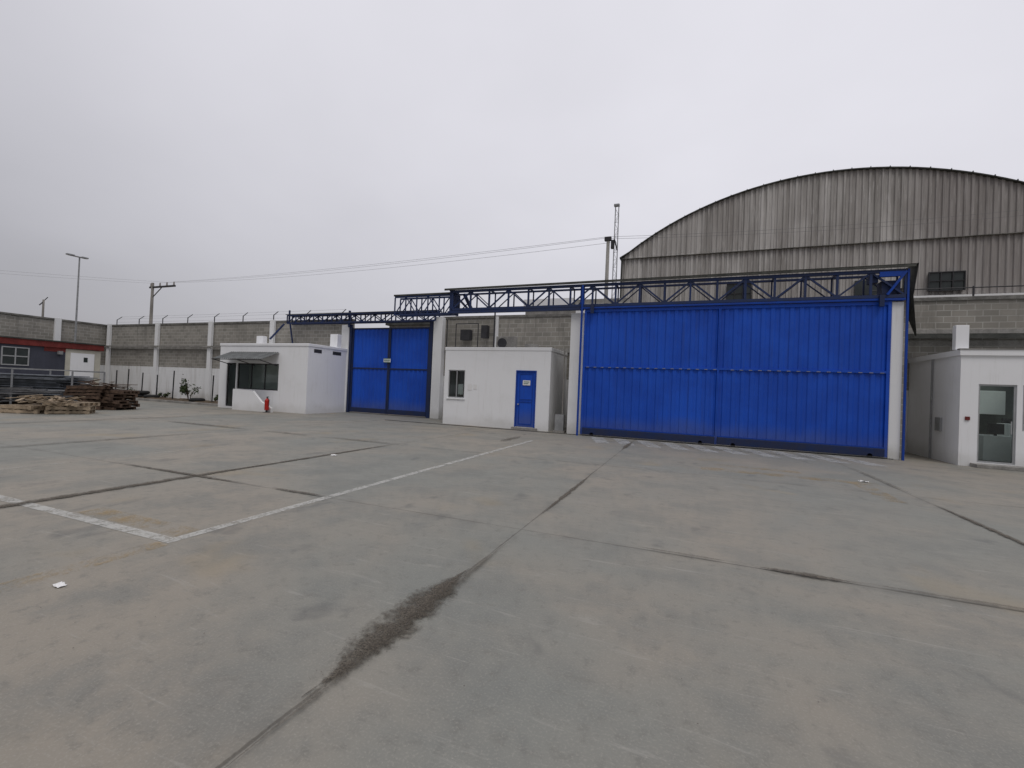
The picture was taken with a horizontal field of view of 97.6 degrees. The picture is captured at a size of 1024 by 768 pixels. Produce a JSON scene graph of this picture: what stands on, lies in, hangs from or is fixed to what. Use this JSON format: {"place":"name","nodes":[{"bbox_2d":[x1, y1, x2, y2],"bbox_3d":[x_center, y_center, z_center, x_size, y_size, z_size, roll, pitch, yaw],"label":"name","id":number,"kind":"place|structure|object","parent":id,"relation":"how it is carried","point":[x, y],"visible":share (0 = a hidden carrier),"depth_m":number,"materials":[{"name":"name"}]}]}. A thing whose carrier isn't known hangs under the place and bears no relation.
{"place":"outdoors","nodes":[
{"label":"outdoors","id":0,"kind":"place"},
{"bbox_2d":[385,322,429,327],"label":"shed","id":1,"kind":"structure","parent":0,"point":[398,325],"depth_m":32.00,"materials":[{"name":"concrete"}]},
{"bbox_2d":[0,399,1023,767],"bbox_3d":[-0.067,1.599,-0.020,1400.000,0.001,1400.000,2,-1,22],"label":"ground","id":2,"kind":"structure","parent":0,"point":[636,607],"depth_m":3.41,"materials":[{"name":"concrete"}]},
{"bbox_2d":[0,387,76,404],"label":"pile","id":3,"kind":"object","parent":2,"relation":"on","point":[18,389],"visible":0.48,"depth_m":18.56,"materials":[{"name":"metal"}]},
{"bbox_2d":[39,297,47,316],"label":"utility pole","id":4,"kind":"object","parent":2,"relation":"on","point":[43,304],"visible":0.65,"depth_m":44.52,"materials":[{"name":"concrete"}]},
{"bbox_2d":[0,394,99,413],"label":"pallet stack","id":5,"kind":"object","parent":2,"relation":"on","point":[60,405],"visible":1,"depth_m":16.53,"materials":[{"name":"brown wood"}]},
{"bbox_2d":[0,336,105,395],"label":"site cabin","id":6,"kind":"object","parent":2,"relation":"on","point":[20,352],"visible":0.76,"depth_m":27.05,"materials":[{"name":"concrete"}]},
{"bbox_2d":[0,346,29,365],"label":"window frame","id":7,"kind":"structure","parent":6,"relation":"in","point":[15,356],"depth_m":25.68,"materials":[{"name":"metal"}]},
{"bbox_2d":[2,347,27,364],"bbox_3d":[-28.502,-1.602,25.699,0.025,0.940,1.040,2,-1,22],"label":"window glass","id":8,"kind":"structure","parent":6,"relation":"in","point":[6,350],"depth_m":25.66,"materials":[{"name":"black glass"}]},
{"bbox_2d":[69,353,94,385],"bbox_3d":[-27.404,-0.875,28.546,0.040,2.130,1.200,2,-1,22],"label":"door","id":9,"kind":"structure","parent":6,"relation":"in","point":[77,362],"depth_m":28.54,"materials":[{"name":"white metal"}]},
{"bbox_2d":[0,367,105,403],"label":"railing","id":10,"kind":"object","parent":2,"relation":"on","point":[56,383],"visible":0.52,"depth_m":19.30,"materials":[{"name":"grey metal"}]},
{"bbox_2d":[0,314,106,385],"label":"perimeter wall","id":11,"kind":"structure","parent":2,"relation":"on","point":[24,327],"depth_m":30.05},
{"bbox_2d":[51,582,66,587],"bbox_3d":[-3.364,1.487,3.329,0.088,0.017,0.055,2,-1,22],"label":"crumpled paper","id":12,"kind":"object","parent":2,"relation":"on","point":[58,584],"visible":1,"depth_m":3.33,"materials":[{"name":"white paper"}]},
{"bbox_2d":[66,253,88,341],"bbox_3d":[-30.001,-4.040,30.660,0.240,9.530,1.150,2,-1,22],"label":"street lamp","id":13,"kind":"object","parent":2,"relation":"on","point":[76,314],"visible":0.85,"depth_m":30.77,"materials":[{"name":"grey metal"}]},
{"bbox_2d":[63,379,139,409],"bbox_3d":[-17.925,0.457,19.608,2.532,1.338,1.898,3,-1,-8],"label":"pallet stack","id":14,"kind":"object","parent":2,"relation":"on","point":[107,396],"visible":0.85,"depth_m":19.26,"materials":[{"name":"brown wood"}]},
{"bbox_2d":[149,282,175,323],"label":"utility pole","id":15,"kind":"object","parent":2,"relation":"on","point":[152,286],"visible":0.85,"depth_m":50.70,"materials":[{"name":"concrete"}]},
{"bbox_2d":[0,210,1022,282],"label":"power line","id":16,"kind":"object","parent":15,"relation":"attached to","point":[570,247],"visible":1,"depth_m":23.09,"materials":[{"name":"grey metal"}]},
{"bbox_2d":[115,369,217,405],"bbox_3d":[-22.815,0.055,28.669,15.700,1.902,2.250,2,-1,22],"label":"garden bed","id":17,"kind":"object","parent":2,"relation":"on","point":[184,401],"visible":0.39,"depth_m":27.07,"materials":[{"name":"concrete"}]},
{"bbox_2d":[158,392,169,397],"bbox_3d":[-22.775,0.756,29.351,0.561,0.533,0.740,2,-1,44],"label":"garden shrub","id":18,"kind":"object","parent":17,"relation":"on","point":[165,395],"visible":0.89,"depth_m":29.32,"materials":[{"name":"green plant"}]},
{"bbox_2d":[136,391,204,401],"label":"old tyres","id":19,"kind":"object","parent":17,"relation":"on","point":[143,394],"visible":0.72,"depth_m":28.04,"materials":[{"name":"rubber"}]},
{"bbox_2d":[179,374,200,399],"bbox_3d":[-19.643,0.265,27.048,1.197,1.717,1.243,3,-1,-15],"label":"garden shrub","id":20,"kind":"object","parent":17,"relation":"on","point":[184,388],"visible":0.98,"depth_m":26.96,"materials":[{"name":"green plant"}]},
{"bbox_2d":[232,389,272,411],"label":"wall","id":21,"kind":"structure","parent":2,"relation":"on","point":[248,400],"depth_m":22.42,"materials":[{"name":"white paint"}]},
{"bbox_2d":[0,440,531,542],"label":"parking line","id":22,"kind":"object","parent":2,"relation":"on","point":[140,532],"visible":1,"depth_m":5.03,"materials":[{"name":"white paint"}]},
{"bbox_2d":[264,397,269,412],"bbox_3d":[-11.863,0.992,21.707,0.282,0.770,0.240,2,-1,22],"label":"fire extinguisher","id":23,"kind":"object","parent":2,"relation":"on","point":[266,406],"visible":1,"depth_m":21.64,"materials":[{"name":"red paint"}]},
{"bbox_2d":[53,316,498,418],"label":"columns","id":24,"kind":"structure","parent":2,"relation":"on","point":[437,368],"depth_m":24.35,"materials":[{"name":"white concrete"}]},
{"bbox_2d":[104,345,220,346],"bbox_3d":[-22.448,-2.508,29.766,15.800,0.080,0.120,2,-1,22],"label":"ledge","id":25,"kind":"object","parent":24,"relation":"attached to","point":[153,346],"visible":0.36,"depth_m":30.68,"materials":[{"name":"concrete"}]},
{"bbox_2d":[269,310,439,342],"bbox_3d":[-8.652,-3.011,23.986,10.744,2.106,0.978,2,-1,22],"label":"gate truss","id":26,"kind":"object","parent":24,"relation":"on","point":[349,315],"visible":0.88,"depth_m":24.03,"materials":[{"name":"blue metal"}]},
{"bbox_2d":[218,334,347,413],"bbox_3d":[-12.329,-0.687,24.236,6.260,4.150,2.830,2,-1,22],"label":"guard booth","id":27,"kind":"object","parent":2,"relation":"on","point":[304,378],"visible":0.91,"depth_m":22.92,"materials":[{"name":"paint"}]},
{"bbox_2d":[211,351,278,365],"bbox_3d":[-13.513,-1.323,22.681,3.500,0.717,1.014,2,-1,22],"label":"awning","id":28,"kind":"object","parent":27,"relation":"attached to","point":[239,356],"visible":1,"depth_m":22.55,"materials":[{"name":"metal"}]},
{"bbox_2d":[226,363,278,405],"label":"window frames","id":29,"kind":"structure","parent":27,"relation":"in","point":[229,363],"depth_m":23.38,"materials":[{"name":"metal"}]},
{"bbox_2d":[346,321,433,417],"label":"sliding gate","id":30,"kind":"structure","parent":2,"relation":"on","point":[400,384],"depth_m":23.37,"materials":[{"name":"blue metal"}]},
{"bbox_2d":[384,358,390,362],"bbox_3d":[-6.524,-1.230,23.394,0.430,0.220,0.020,2,-1,22],"label":"gate sign","id":31,"kind":"object","parent":30,"relation":"attached to","point":[387,360],"visible":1,"depth_m":23.38,"materials":[{"name":"white metal"}]},
{"bbox_2d":[443,347,567,430],"bbox_3d":[-0.291,0.167,19.792,4.840,3.340,2.597,2,-1,22],"label":"gate booth","id":32,"kind":"object","parent":2,"relation":"on","point":[520,388],"visible":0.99,"depth_m":18.62,"materials":[{"name":"paint"}]},
{"bbox_2d":[448,370,464,397],"bbox_3d":[-2.384,-0.006,19.383,0.800,1.200,0.050,2,-1,22],"label":"window frame","id":33,"kind":"structure","parent":32,"relation":"in","point":[449,370],"depth_m":19.37,"materials":[{"name":"metal"}]},
{"bbox_2d":[446,313,538,346],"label":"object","id":34,"kind":"object","parent":32,"relation":"on","point":[465,335],"depth_m":21.46,"materials":[{"name":"metal"}]},
{"bbox_2d":[496,336,517,346],"bbox_3d":[-0.240,-1.806,20.009,0.900,0.608,0.370,2,-1,22],"label":"air conditioner","id":35,"kind":"object","parent":32,"relation":"on","point":[506,341],"visible":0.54,"depth_m":19.84,"materials":[{"name":"metal"}]},
{"bbox_2d":[516,371,534,426],"bbox_3d":[0.563,0.613,18.212,0.780,2.240,0.050,2,-1,22],"label":"door leaf","id":36,"kind":"structure","parent":32,"relation":"in","point":[525,390],"depth_m":18.19,"materials":[{"name":"blue metal"}]},
{"bbox_2d":[0,442,1023,696],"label":"joint dirt","id":37,"kind":"structure","parent":2,"relation":"on","point":[412,610],"depth_m":3.22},
{"bbox_2d":[553,349,565,432],"bbox_3d":[1.921,0.252,17.573,0.450,3.300,0.300,2,-1,22],"label":"electrical box","id":38,"kind":"object","parent":2,"relation":"on","point":[559,423],"visible":0.99,"depth_m":17.49,"materials":[{"name":"metal"}]},
{"bbox_2d":[105,299,1023,451],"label":"masonry","id":39,"kind":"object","parent":2,"relation":"on","point":[552,332],"visible":0.15,"depth_m":25.59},
{"bbox_2d":[0,295,1023,325],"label":"coping","id":40,"kind":"object","parent":39,"relation":"on","point":[994,297],"visible":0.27,"depth_m":21.63,"materials":[{"name":"grey concrete"}]},
{"bbox_2d":[116,285,1023,323],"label":"barbed wire","id":41,"kind":"object","parent":40,"relation":"on","point":[973,289],"visible":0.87,"depth_m":16.10,"materials":[{"name":"metal"}]},
{"bbox_2d":[105,340,1023,352],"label":"tie beam","id":42,"kind":"structure","parent":39,"relation":"attached to","point":[971,343],"depth_m":15.35,"materials":[{"name":"concrete"}]},
{"bbox_2d":[908,329,1023,333],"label":"ledge","id":43,"kind":"object","parent":39,"relation":"attached to","point":[950,331],"depth_m":14.57,"materials":[{"name":"concrete"}]},
{"bbox_2d":[908,333,1023,338],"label":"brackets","id":44,"kind":"object","parent":43,"relation":"attached to","point":[993,335],"visible":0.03,"depth_m":14.54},
{"bbox_2d":[604,236,617,303],"bbox_3d":[4.681,-2.571,21.889,0.649,9.280,0.260,2,-1,22],"label":"concrete pole","id":45,"kind":"object","parent":2,"relation":"on","point":[608,239],"visible":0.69,"depth_m":21.91,"materials":[{"name":"concrete"}]},
{"bbox_2d":[611,203,619,301],"bbox_3d":[5.356,-3.730,23.807,0.291,11.700,0.262,2,-1,22],"label":"lattice mast","id":46,"kind":"object","parent":2,"relation":"on","point":[615,206],"visible":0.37,"depth_m":23.78,"materials":[{"name":"grey metal"}]},
{"bbox_2d":[351,412,892,459],"bbox_3d":[1.199,1.879,18.822,22.900,0.020,2.820,2,-1,22],"label":"gate rail","id":47,"kind":"object","parent":2,"relation":"on","point":[625,438],"visible":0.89,"depth_m":16.07,"materials":[{"name":"grey metal"}]},
{"bbox_2d":[394,263,918,460],"bbox_3d":[3.486,-0.982,16.927,19.050,5.880,1.218,2,-1,22],"label":"gate truss","id":48,"kind":"object","parent":2,"relation":"on","point":[888,291],"visible":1,"depth_m":15.44,"materials":[{"name":"blue metal"}]},
{"bbox_2d":[567,302,903,459],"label":"gate pillars","id":49,"kind":"structure","parent":2,"relation":"on","point":[895,385],"depth_m":13.39,"materials":[{"name":"white paint"}]},
{"bbox_2d":[580,301,891,457],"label":"sliding gate","id":50,"kind":"structure","parent":2,"relation":"on","point":[813,377],"depth_m":14.82,"materials":[{"name":"blue metal"}]},
{"bbox_2d":[591,437,887,466],"bbox_3d":[6.342,2.040,14.026,8.200,0.001,1.850,2,-1,22],"label":"zebra marking","id":51,"kind":"object","parent":2,"relation":"on","point":[708,450],"visible":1,"depth_m":13.67,"materials":[{"name":"paint"}]},
{"bbox_2d":[892,288,905,458],"bbox_3d":[7.567,-0.474,16.679,10.350,5.200,2.647,2,-1,22],"label":"gate return","id":52,"kind":"object","parent":2,"relation":"on","point":[902,290],"depth_m":13.61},
{"bbox_2d":[907,325,1023,471],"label":"reception booth","id":53,"kind":"object","parent":2,"relation":"on","point":[965,405],"visible":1,"depth_m":12.94,"materials":[{"name":"white paint"}]},
{"bbox_2d":[0,0,1023,327],"label":"sky","id":54,"kind":"structure","parent":0,"point":[147,141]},
{"bbox_2d":[525,298,632,314],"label":"walls","id":55,"kind":"structure","parent":0,"point":[600,301],"depth_m":26.55,"materials":[{"name":"concrete"}]},
{"bbox_2d":[524,298,603,312],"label":"parapet","id":56,"kind":"structure","parent":55,"relation":"attached to","point":[558,301],"depth_m":27.02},
{"bbox_2d":[620,165,1023,302],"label":"arched warehouse","id":57,"kind":"structure","parent":0,"point":[981,251],"depth_m":24.93,"materials":[{"name":"metal"}]},
{"bbox_2d":[727,272,963,299],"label":"windows","id":58,"kind":"structure","parent":57,"relation":"in","point":[948,275],"depth_m":23.50,"materials":[{"name":"black glass"}]}
]}

